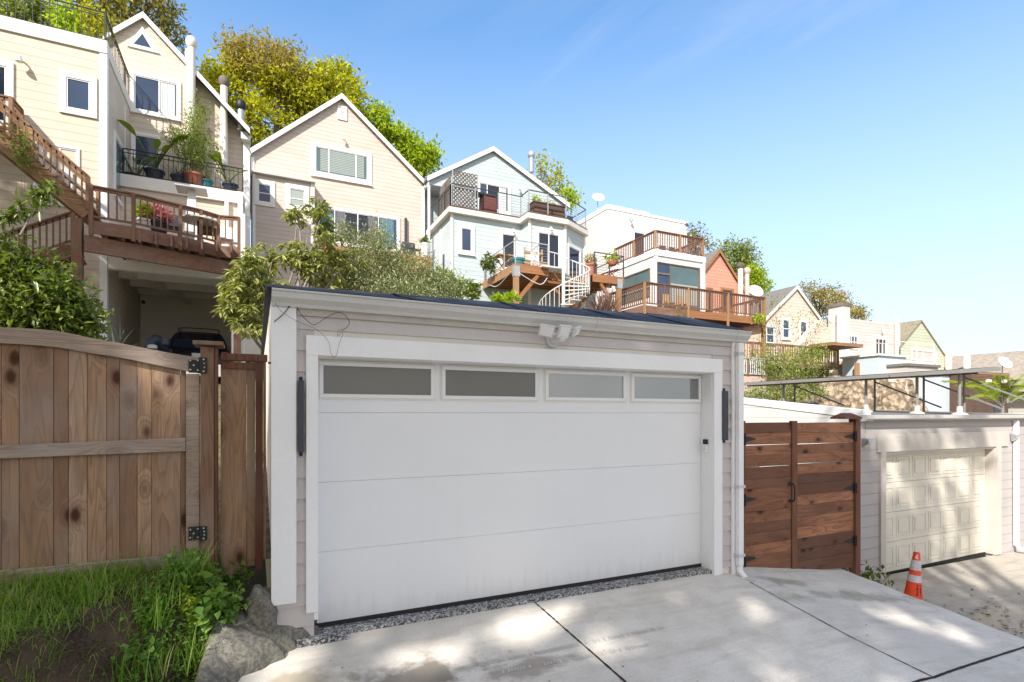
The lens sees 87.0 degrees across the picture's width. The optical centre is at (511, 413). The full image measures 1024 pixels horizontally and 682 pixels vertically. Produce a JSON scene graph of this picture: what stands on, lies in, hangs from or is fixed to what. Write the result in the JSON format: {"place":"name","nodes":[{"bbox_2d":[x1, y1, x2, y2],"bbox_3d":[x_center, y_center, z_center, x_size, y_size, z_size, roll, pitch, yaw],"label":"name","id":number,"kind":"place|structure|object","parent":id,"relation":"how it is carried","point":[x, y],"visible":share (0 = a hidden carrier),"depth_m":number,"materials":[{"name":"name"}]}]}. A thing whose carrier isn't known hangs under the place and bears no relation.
{"place":"outdoors","nodes":[
{"label":"outdoors","id":0,"kind":"place"},
{"bbox_2d":[0,564,315,681],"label":"soil bank","id":1,"kind":"structure","parent":0,"point":[66,665],"depth_m":3.18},
{"bbox_2d":[0,542,236,681],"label":"grass","id":2,"kind":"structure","parent":1,"relation":"on","point":[102,577],"depth_m":3.38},
{"bbox_2d":[116,635,166,672],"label":"lobed weed","id":3,"kind":"object","parent":1,"relation":"on","point":[155,652],"visible":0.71,"depth_m":3.32,"materials":[{"name":"green plant"}]},
{"bbox_2d":[116,584,182,632],"bbox_3d":[-2.311,1.218,3.470,0.425,0.288,0.430,0,0,-25],"label":"grass tuft","id":4,"kind":"object","parent":1,"relation":"on","point":[155,615],"visible":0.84,"depth_m":3.42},
{"bbox_2d":[123,630,183,681],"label":"grass tuft","id":5,"kind":"object","parent":1,"relation":"on","point":[156,665],"visible":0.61,"depth_m":3.34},
{"bbox_2d":[101,547,223,681],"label":"ground cover","id":6,"kind":"object","parent":1,"relation":"on","point":[214,569],"visible":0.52,"depth_m":3.53,"materials":[{"name":"green plant"}]},
{"bbox_2d":[134,561,193,608],"bbox_3d":[-2.278,1.116,3.540,0.476,0.290,0.396,0,0,-25],"label":"grass tuft","id":7,"kind":"object","parent":1,"relation":"on","point":[169,595],"visible":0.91,"depth_m":3.53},
{"bbox_2d":[159,546,199,590],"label":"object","id":8,"kind":"object","parent":1,"relation":"on","point":[174,564],"visible":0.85,"depth_m":3.64,"materials":[{"name":"green plant"}]},
{"bbox_2d":[152,531,227,587],"bbox_3d":[-2.224,0.997,3.823,0.578,0.376,0.591,0,0,39],"label":"grass tuft","id":9,"kind":"object","parent":1,"relation":"on","point":[202,565],"visible":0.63,"depth_m":3.78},
{"bbox_2d":[162,617,221,676],"bbox_3d":[-2.095,1.499,3.527,0.480,0.342,0.583,0,0,-25],"label":"grass tuft","id":10,"kind":"object","parent":1,"relation":"on","point":[192,654],"visible":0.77,"depth_m":3.52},
{"bbox_2d":[177,584,218,634],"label":"yellow weed","id":11,"kind":"object","parent":1,"relation":"on","point":[191,600],"visible":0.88,"depth_m":3.61,"materials":[{"name":"green plant"}]},
{"bbox_2d":[169,571,230,633],"bbox_3d":[-2.131,1.295,3.687,0.365,0.453,0.289,0,0,-17],"label":"broad leaf weed","id":12,"kind":"object","parent":1,"relation":"on","point":[201,611],"visible":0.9,"depth_m":3.67,"materials":[{"name":"green plant"}]},
{"bbox_2d":[188,340,224,575],"bbox_3d":[-2.330,0.468,4.125,0.233,2.023,0.250,0,0,-25],"label":"gate post","id":13,"kind":"object","parent":1,"relation":"on","point":[205,365],"visible":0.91,"depth_m":4.07,"materials":[{"name":"brown wood"}]},
{"bbox_2d":[0,327,199,584],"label":"wooden gate","id":14,"kind":"structure","parent":13,"relation":"attached to","point":[99,449],"depth_m":3.82,"materials":[{"name":"brown wood"}]},
{"bbox_2d":[214,580,252,624],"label":"bushy weed","id":15,"kind":"object","parent":1,"relation":"on","point":[233,598],"visible":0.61,"depth_m":3.85,"materials":[{"name":"green plant"}]},
{"bbox_2d":[218,549,255,597],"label":"nettle","id":16,"kind":"object","parent":1,"relation":"on","point":[233,583],"visible":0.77,"depth_m":4.25,"materials":[{"name":"green plant"}]},
{"bbox_2d":[220,353,270,575],"bbox_3d":[-2.098,0.395,4.271,0.365,1.731,0.065,0,0,-25],"label":"fence panel","id":17,"kind":"object","parent":1,"relation":"on","point":[233,449],"visible":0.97,"depth_m":4.26,"materials":[{"name":"brown wood"}]},
{"bbox_2d":[195,609,318,681],"bbox_3d":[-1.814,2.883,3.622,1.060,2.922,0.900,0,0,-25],"label":"boulder","id":18,"kind":"object","parent":1,"relation":"on","point":[240,648],"visible":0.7,"depth_m":3.71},
{"bbox_2d":[245,584,277,633],"bbox_3d":[-1.863,1.459,4.028,0.236,0.390,0.322,0,0,-25],"label":"stone","id":19,"kind":"object","parent":1,"relation":"on","point":[261,612],"visible":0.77,"depth_m":3.92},
{"bbox_2d":[144,335,172,352],"bbox_3d":[-11.000,-1.747,16.810,0.671,1.321,1.720,0,0,-25],"label":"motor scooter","id":20,"kind":"object","parent":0,"point":[157,342],"visible":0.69,"depth_m":16.42,"materials":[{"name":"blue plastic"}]},
{"bbox_2d":[218,559,266,604],"bbox_3d":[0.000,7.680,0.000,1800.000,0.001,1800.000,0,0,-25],"label":"ground","id":21,"kind":"structure","parent":0,"point":[258,577],"depth_m":24.87,"materials":[{"name":"soil"}]},
{"bbox_2d":[296,566,711,647],"bbox_3d":[0.302,1.861,5.077,4.350,0.338,0.320,0,0,-25],"label":"gravel strip","id":22,"kind":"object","parent":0,"point":[333,633],"depth_m":4.77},
{"bbox_2d":[2,0,1023,356],"label":"sky","id":23,"kind":"structure","parent":0,"point":[875,147],"materials":[{"name":"blue"}]},
{"bbox_2d":[218,314,985,574],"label":"hillside terrain","id":24,"kind":"structure","parent":0,"point":[268,548],"depth_m":6.10,"materials":[{"name":"soil"}]},
{"bbox_2d":[0,210,86,272],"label":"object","id":25,"kind":"structure","parent":24,"relation":"on","point":[62,248],"depth_m":14.41,"materials":[{"name":"brown wood"}]},
{"bbox_2d":[0,224,114,340],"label":"leafy bush","id":26,"kind":"object","parent":24,"relation":"on","point":[36,294],"visible":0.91,"depth_m":6.86,"materials":[{"name":"green plant"}]},
{"bbox_2d":[0,177,64,240],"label":"arching branch","id":27,"kind":"object","parent":26,"relation":"attached to","point":[9,216],"visible":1,"depth_m":6.83,"materials":[{"name":"green plant"}]},
{"bbox_2d":[22,0,197,59],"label":"sparse tree","id":28,"kind":"object","parent":24,"relation":"on","point":[164,22],"visible":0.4,"depth_m":29.88,"materials":[{"name":"green plant"}]},
{"bbox_2d":[0,0,262,380],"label":"cream house","id":29,"kind":"structure","parent":24,"relation":"on","point":[74,95],"depth_m":18.16,"materials":[{"name":"wood"}]},
{"bbox_2d":[0,59,13,126],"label":"door","id":30,"kind":"structure","parent":29,"relation":"in","point":[6,67],"depth_m":15.30,"materials":[{"name":"white paint"}]},
{"bbox_2d":[0,0,33,21],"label":"terrace bush","id":31,"kind":"object","parent":29,"relation":"on","point":[11,8],"visible":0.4,"depth_m":16.12,"materials":[{"name":"green plant"}]},
{"bbox_2d":[16,0,56,27],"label":"terrace bush","id":32,"kind":"object","parent":29,"relation":"on","point":[36,9],"visible":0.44,"depth_m":16.65,"materials":[{"name":"green plant"}]},
{"bbox_2d":[0,94,101,224],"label":"stairs","id":33,"kind":"structure","parent":29,"relation":"attached to","point":[74,201],"depth_m":14.44,"materials":[{"name":"orange wood"}]},
{"bbox_2d":[1,121,63,246],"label":"wall creeper","id":34,"kind":"object","parent":33,"relation":"attached to","point":[16,151],"depth_m":13.88,"materials":[{"name":"green plant"}]},
{"bbox_2d":[39,0,94,36],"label":"terrace bush","id":35,"kind":"object","parent":29,"relation":"on","point":[61,18],"visible":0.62,"depth_m":16.66,"materials":[{"name":"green plant"}]},
{"bbox_2d":[59,69,96,118],"bbox_3d":[-12.866,-9.463,16.021,0.893,1.229,0.070,0,0,-25],"label":"window","id":36,"kind":"structure","parent":29,"relation":"in","point":[77,92],"depth_m":16.01,"materials":[{"name":"white paint"}]},
{"bbox_2d":[74,0,116,46],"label":"terrace bush","id":37,"kind":"object","parent":29,"relation":"on","point":[93,23],"visible":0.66,"depth_m":16.87,"materials":[{"name":"yellow plant"}]},
{"bbox_2d":[113,130,127,206],"bbox_3d":[-13.062,-7.970,18.047,0.070,2.100,2.000,0,0,-25],"label":"window","id":38,"kind":"structure","parent":29,"relation":"in","point":[117,144],"depth_m":17.60,"materials":[{"name":"white paint"}]},
{"bbox_2d":[127,27,158,53],"bbox_3d":[-13.346,-13.586,19.558,0.983,0.821,0.086,0,0,-25],"label":"window","id":39,"kind":"structure","parent":29,"relation":"in","point":[141,40],"depth_m":19.51,"materials":[{"name":"white paint"}]},
{"bbox_2d":[131,131,159,168],"bbox_3d":[-13.288,-9.510,19.582,0.881,1.323,0.070,0,0,-25],"label":"door","id":40,"kind":"structure","parent":29,"relation":"in","point":[146,139],"depth_m":19.55,"materials":[{"name":"white paint"}]},
{"bbox_2d":[144,167,165,179],"bbox_3d":[-12.409,-8.216,18.743,0.636,0.420,0.636,0,0,-25],"label":"plant pot","id":41,"kind":"object","parent":29,"relation":"on","point":[155,172],"visible":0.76,"depth_m":18.53,"materials":[{"name":"black plastic"}]},
{"bbox_2d":[117,119,191,167],"bbox_3d":[-12.368,-9.005,18.736,2.121,1.258,1.528,0,0,-34],"label":"banana plant","id":42,"kind":"object","parent":41,"relation":"in","point":[156,142],"visible":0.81,"depth_m":18.57,"materials":[{"name":"green plant"}]},
{"bbox_2d":[130,71,181,121],"bbox_3d":[-12.982,-11.569,19.706,1.601,1.480,0.110,0,0,-25],"label":"window","id":43,"kind":"structure","parent":29,"relation":"in","point":[154,96],"depth_m":19.72,"materials":[{"name":"white paint"}]},
{"bbox_2d":[181,170,205,185],"bbox_3d":[-11.350,-8.256,19.244,0.763,0.500,0.763,0,0,-25],"label":"plant pot","id":44,"kind":"object","parent":29,"relation":"on","point":[197,176],"visible":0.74,"depth_m":18.99,"materials":[{"name":"ceramic"}]},
{"bbox_2d":[154,93,211,172],"bbox_3d":[-11.446,-9.785,19.256,1.763,3.262,1.817,0,0,21],"label":"bamboo plant","id":45,"kind":"object","parent":44,"relation":"in","point":[196,145],"visible":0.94,"depth_m":19.15,"materials":[{"name":"green plant"}]},
{"bbox_2d":[168,327,229,364],"bbox_3d":[-11.358,-1.994,19.878,1.860,1.827,4.732,0,0,-25],"label":"parked car","id":46,"kind":"object","parent":29,"relation":"on","point":[181,342],"visible":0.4,"depth_m":18.00,"materials":[{"name":"black paint"}]},
{"bbox_2d":[165,315,262,353],"bbox_3d":[-12.143,-2.495,22.227,3.600,2.850,0.070,0,0,-25],"label":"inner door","id":47,"kind":"structure","parent":29,"relation":"in","point":[172,323],"depth_m":22.04,"materials":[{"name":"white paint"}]},
{"bbox_2d":[71,184,240,362],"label":"curved deck","id":48,"kind":"structure","parent":24,"relation":"on","point":[131,242],"depth_m":15.14,"materials":[{"name":"brown wood"}]},
{"bbox_2d":[175,183,207,239],"bbox_3d":[-10.035,-6.053,16.935,0.840,1.943,0.700,0,0,-25],"label":"patio heater","id":49,"kind":"object","parent":48,"relation":"on","point":[192,192],"visible":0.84,"depth_m":16.80,"materials":[{"name":"metal"}]},
{"bbox_2d":[196,16,372,147],"bbox_3d":[-14.995,-15.998,35.668,11.095,17.997,5.955,0,0,-25],"label":"autumn tree","id":50,"kind":"object","parent":24,"relation":"on","point":[275,83],"visible":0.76,"depth_m":34.57,"materials":[{"name":"yellow plant"}]},
{"bbox_2d":[211,196,367,349],"bbox_3d":[-4.174,-1.779,10.106,1.433,4.735,2.948,0,0,36],"label":"avocado tree","id":51,"kind":"object","parent":24,"relation":"on","point":[308,264],"visible":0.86,"depth_m":10.00,"materials":[{"name":"green plant"}]},
{"bbox_2d":[250,93,425,320],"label":"house","id":52,"kind":"structure","parent":24,"relation":"on","point":[340,152],"depth_m":26.78,"materials":[{"name":"wood"}]},
{"bbox_2d":[254,178,274,207],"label":"window","id":53,"kind":"structure","parent":52,"relation":"in","point":[264,190],"depth_m":24.80,"materials":[{"name":"white paint"}]},
{"bbox_2d":[285,183,308,210],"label":"window","id":54,"kind":"structure","parent":52,"relation":"in","point":[297,195],"depth_m":25.38,"materials":[{"name":"white paint"}]},
{"bbox_2d":[310,141,371,186],"bbox_3d":[-8.475,-12.448,26.928,2.967,1.685,0.110,0,0,-25],"label":"window","id":55,"kind":"structure","parent":52,"relation":"in","point":[328,161],"depth_m":26.92,"materials":[{"name":"white paint"}]},
{"bbox_2d":[315,205,399,252],"bbox_3d":[-7.790,-9.319,27.275,4.304,1.870,0.070,0,0,-25],"label":"window","id":56,"kind":"structure","parent":52,"relation":"in","point":[355,215],"depth_m":27.38,"materials":[{"name":"white paint"}]},
{"bbox_2d":[320,208,471,298],"bbox_3d":[-2.487,-2.171,11.753,3.646,4.708,2.360,0,0,-25],"label":"olive tree","id":57,"kind":"object","parent":24,"relation":"on","point":[372,279],"visible":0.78,"depth_m":11.63,"materials":[{"name":"green plant"}]},
{"bbox_2d":[359,97,446,178],"bbox_3d":[-7.782,-14.581,38.565,6.641,15.137,3.809,0,0,-25],"label":"lime tree","id":58,"kind":"object","parent":24,"relation":"on","point":[418,154],"visible":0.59,"depth_m":37.81,"materials":[{"name":"green plant"}]},
{"bbox_2d":[432,267,483,299],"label":"laurel shrub","id":59,"kind":"object","parent":24,"relation":"on","point":[473,291],"visible":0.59,"depth_m":13.69,"materials":[{"name":"green plant"}]},
{"bbox_2d":[422,146,588,308],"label":"pale blue house","id":60,"kind":"structure","parent":24,"relation":"on","point":[464,239],"depth_m":27.16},
{"bbox_2d":[452,170,477,208],"bbox_3d":[-2.270,-10.773,26.081,1.335,1.746,0.050,0,0,-25],"label":"lattice screen","id":61,"kind":"object","parent":60,"relation":"on","point":[466,188],"visible":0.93,"depth_m":26.05,"materials":[{"name":"wood"}]},
{"bbox_2d":[457,223,475,256],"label":"window","id":62,"kind":"structure","parent":60,"relation":"in","point":[466,233],"depth_m":26.04,"materials":[{"name":"white paint"}]},
{"bbox_2d":[472,192,496,212],"bbox_3d":[-1.381,-10.479,27.310,1.218,1.160,0.550,0,0,-25],"label":"covered barbecue","id":63,"kind":"object","parent":60,"relation":"on","point":[485,203],"visible":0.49,"depth_m":27.12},
{"bbox_2d":[476,179,510,214],"bbox_3d":[-0.981,-11.863,29.612,2.061,1.676,0.070,0,0,-25],"label":"sliding door","id":64,"kind":"structure","parent":60,"relation":"in","point":[484,184],"depth_m":29.73,"materials":[{"name":"white paint"}]},
{"bbox_2d":[499,230,516,269],"bbox_3d":[-0.178,-8.123,27.005,0.966,1.977,0.070,0,0,-25],"label":"door","id":65,"kind":"structure","parent":60,"relation":"in","point":[505,237],"depth_m":26.99,"materials":[{"name":"white paint"}]},
{"bbox_2d":[530,200,565,216],"bbox_3d":[1.809,-10.309,27.686,1.868,0.760,0.560,0,0,-25],"label":"planter box","id":66,"kind":"object","parent":60,"relation":"on","point":[534,206],"visible":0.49,"depth_m":27.42,"materials":[{"name":"brown wood"}]},
{"bbox_2d":[536,229,561,266],"bbox_3d":[1.837,-8.131,26.963,1.427,1.964,0.070,0,0,-25],"label":"french door","id":67,"kind":"structure","parent":60,"relation":"in","point":[554,239],"depth_m":27.01,"materials":[{"name":"white paint"}]},
{"bbox_2d":[568,243,580,275],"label":"window","id":68,"kind":"structure","parent":60,"relation":"in","point":[574,253],"depth_m":28.06,"materials":[{"name":"white paint"}]},
{"bbox_2d":[261,284,751,635],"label":"garage","id":69,"kind":"structure","parent":24,"relation":"on","point":[456,452],"depth_m":4.88,"materials":[{"name":"paint"}]},
{"bbox_2d":[298,377,303,455],"bbox_3d":[-1.590,0.020,4.069,0.039,0.600,0.047,0,0,-25],"label":"wall light","id":70,"kind":"object","parent":69,"relation":"attached to","point":[300,416],"visible":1,"depth_m":4.05,"materials":[{"name":"black metal"}]},
{"bbox_2d":[315,359,700,627],"bbox_3d":[0.268,0.620,5.173,4.060,2.160,0.078,0,0,-25],"label":"garage door","id":71,"kind":"structure","parent":69,"relation":"in","point":[440,485],"depth_m":4.94,"materials":[{"name":"white paint"}]},
{"bbox_2d":[538,323,581,346],"bbox_3d":[0.421,-0.715,4.914,0.436,0.192,0.240,0,0,-25],"label":"security light","id":72,"kind":"object","parent":69,"relation":"attached to","point":[553,339],"visible":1,"depth_m":4.87,"materials":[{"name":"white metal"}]},
{"bbox_2d":[722,388,727,442],"bbox_3d":[2.327,0.020,5.923,0.082,0.600,0.047,0,0,-25],"label":"wall light","id":73,"kind":"object","parent":69,"relation":"attached to","point":[724,415],"visible":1,"depth_m":5.90,"materials":[{"name":"black metal"}]},
{"bbox_2d":[743,413,861,576],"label":"wooden double gate","id":74,"kind":"structure","parent":69,"relation":"attached to","point":[803,516],"depth_m":6.87,"materials":[{"name":"brown wood"}]},
{"bbox_2d":[482,239,623,311],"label":"braced deck","id":75,"kind":"structure","parent":24,"relation":"on","point":[514,280],"depth_m":25.14,"materials":[{"name":"orange wood"}]},
{"bbox_2d":[526,142,585,215],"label":"thin tree","id":76,"kind":"object","parent":24,"relation":"on","point":[558,172],"visible":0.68,"depth_m":42.20,"materials":[{"name":"green plant"}]},
{"bbox_2d":[531,230,589,306],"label":"spiral stairs","id":77,"kind":"structure","parent":24,"relation":"on","point":[564,276],"depth_m":23.69,"materials":[{"name":"white metal"}]},
{"bbox_2d":[572,280,626,310],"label":"flax plant","id":78,"kind":"object","parent":24,"relation":"on","point":[606,304],"visible":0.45,"depth_m":14.65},
{"bbox_2d":[577,204,705,311],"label":"white flat roofed house","id":79,"kind":"structure","parent":24,"relation":"on","point":[635,238],"depth_m":29.34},
{"bbox_2d":[623,268,649,292],"bbox_3d":[6.468,-7.027,28.785,0.070,0.850,2.700,0,0,-25],"label":"window","id":80,"kind":"structure","parent":79,"relation":"in","point":[644,275],"depth_m":28.48,"materials":[{"name":"green glass"}]},
{"bbox_2d":[657,262,699,310],"bbox_3d":[8.592,-6.548,27.837,2.871,2.237,0.070,0,0,-25],"label":"window","id":81,"kind":"structure","parent":79,"relation":"in","point":[667,273],"depth_m":27.81,"materials":[{"name":"green glass"}]},
{"bbox_2d":[599,281,765,376],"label":"long brown deck","id":82,"kind":"structure","parent":24,"relation":"on","point":[728,319],"depth_m":26.49,"materials":[{"name":"orange wood"}]},
{"bbox_2d":[687,221,719,255],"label":"bare tree","id":83,"kind":"object","parent":24,"relation":"on","point":[694,233],"visible":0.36,"depth_m":47.08,"materials":[{"name":"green plant"}]},
{"bbox_2d":[704,249,750,327],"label":"salmon gabled house","id":84,"kind":"structure","parent":24,"relation":"on","point":[720,274],"depth_m":33.97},
{"bbox_2d":[707,233,765,283],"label":"round tree","id":85,"kind":"object","parent":24,"relation":"on","point":[741,250],"visible":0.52,"depth_m":48.79,"materials":[{"name":"green plant"}]},
{"bbox_2d":[735,258,776,294],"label":"yellow tree","id":86,"kind":"object","parent":24,"relation":"on","point":[757,278],"visible":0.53,"depth_m":47.31,"materials":[{"name":"green plant"}]},
{"bbox_2d":[744,357,767,399],"bbox_3d":[11.232,-1.655,25.815,2.685,2.070,0.145,0,0,-25],"label":"fence","id":87,"kind":"object","parent":24,"relation":"on","point":[748,378],"visible":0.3,"depth_m":25.92,"materials":[{"name":"white wood"}]},
{"bbox_2d":[740,285,830,375],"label":"tan gabled house","id":88,"kind":"structure","parent":24,"relation":"on","point":[796,299],"depth_m":33.77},
{"bbox_2d":[744,377,829,401],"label":"flowering hedge","id":89,"kind":"object","parent":24,"relation":"on","point":[773,393],"visible":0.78,"depth_m":22.43,"materials":[{"name":"green plant"}]},
{"bbox_2d":[744,339,833,400],"bbox_3d":[12.222,-1.304,24.133,4.958,4.190,2.407,0,0,-25],"label":"garden shrub","id":90,"kind":"object","parent":24,"relation":"on","point":[774,365],"visible":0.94,"depth_m":23.96,"materials":[{"name":"green plant"}]},
{"bbox_2d":[744,341,838,401],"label":"vine deck","id":91,"kind":"structure","parent":24,"relation":"on","point":[821,366],"depth_m":29.49,"materials":[{"name":"green wood"}]},
{"bbox_2d":[809,342,862,349],"bbox_3d":[17.890,-3.737,29.821,2.552,0.175,1.400,0,0,-25],"label":"garden canopy","id":92,"kind":"object","parent":91,"relation":"on","point":[837,346],"visible":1,"depth_m":29.32,"materials":[{"name":"orange wood"}]},
{"bbox_2d":[748,287,836,378],"bbox_3d":[13.642,-2.704,25.764,5.255,6.386,1.836,0,0,-25],"label":"tree","id":93,"kind":"object","parent":24,"relation":"on","point":[779,333],"visible":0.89,"depth_m":25.43,"materials":[{"name":"green plant"}]},
{"bbox_2d":[798,275,873,320],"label":"russet tree","id":94,"kind":"object","parent":24,"relation":"on","point":[857,311],"visible":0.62,"depth_m":54.12,"materials":[{"name":"green plant"}]},
{"bbox_2d":[785,374,928,410],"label":"retaining wall","id":95,"kind":"structure","parent":24,"relation":"on","point":[849,394],"depth_m":27.11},
{"bbox_2d":[815,302,899,375],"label":"beige flat roofed house","id":96,"kind":"structure","parent":24,"relation":"on","point":[872,337],"depth_m":34.78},
{"bbox_2d":[840,353,908,375],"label":"pale shed","id":97,"kind":"structure","parent":24,"relation":"on","point":[876,363],"depth_m":29.92,"materials":[{"name":"white paint"}]},
{"bbox_2d":[744,397,1023,578],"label":"neighbour garage","id":98,"kind":"structure","parent":24,"relation":"on","point":[937,487],"depth_m":10.10,"materials":[{"name":"wood"}]},
{"bbox_2d":[744,367,1023,414],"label":"railing","id":99,"kind":"object","parent":98,"relation":"on","point":[960,410],"visible":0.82,"depth_m":12.93,"materials":[{"name":"grey metal"}]},
{"bbox_2d":[886,449,985,573],"bbox_3d":[7.900,1.750,10.120,3.560,2.120,0.066,0,0,-25],"label":"garage door","id":100,"kind":"structure","parent":98,"relation":"in","point":[935,501],"depth_m":10.08,"materials":[{"name":"paint"}]},
{"bbox_2d":[886,363,940,397],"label":"grey shed","id":101,"kind":"structure","parent":24,"relation":"on","point":[903,367],"depth_m":29.22,"materials":[{"name":"beige"}]},
{"bbox_2d":[898,320,951,369],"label":"sage gabled house","id":102,"kind":"structure","parent":24,"relation":"on","point":[918,344],"depth_m":37.92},
{"bbox_2d":[921,376,948,411],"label":"pale blue shed","id":103,"kind":"structure","parent":24,"relation":"on","point":[937,395],"depth_m":28.64,"materials":[{"name":"paint"}]},
{"bbox_2d":[949,372,1009,412],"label":"slatted shed","id":104,"kind":"structure","parent":24,"relation":"on","point":[973,405],"depth_m":28.42,"materials":[{"name":"brown wood"}]},
{"bbox_2d":[941,374,1023,412],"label":"feathery tree","id":105,"kind":"object","parent":24,"relation":"on","point":[1011,389],"visible":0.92,"depth_m":20.87,"materials":[{"name":"green plant"}]},
{"bbox_2d":[944,350,1023,412],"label":"long brown roofed house","id":106,"kind":"structure","parent":24,"relation":"on","point":[1016,369],"depth_m":37.58,"materials":[{"name":"grey"}]},
{"bbox_2d":[238,573,1023,681],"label":"driveway","id":107,"kind":"structure","parent":0,"point":[745,630],"depth_m":4.38,"materials":[{"name":"concrete"}]},
{"bbox_2d":[479,626,662,672],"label":"tyre marks","id":108,"kind":"object","parent":107,"relation":"on","point":[566,660],"visible":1,"depth_m":4.07},
{"bbox_2d":[743,567,859,576],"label":"side path","id":109,"kind":"structure","parent":0,"point":[810,572],"depth_m":6.66,"materials":[{"name":"concrete"}]},
{"bbox_2d":[870,551,1023,638],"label":"apron pavement","id":110,"kind":"structure","parent":0,"point":[1003,588],"depth_m":8.71,"materials":[{"name":"concrete"}]},
{"bbox_2d":[904,551,922,599],"bbox_3d":[5.340,2.312,7.177,0.360,0.953,0.360,5,0,-25],"label":"traffic cone","id":111,"kind":"object","parent":110,"relation":"on","point":[913,587],"visible":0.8,"depth_m":7.12,"materials":[{"name":"orange plastic"}]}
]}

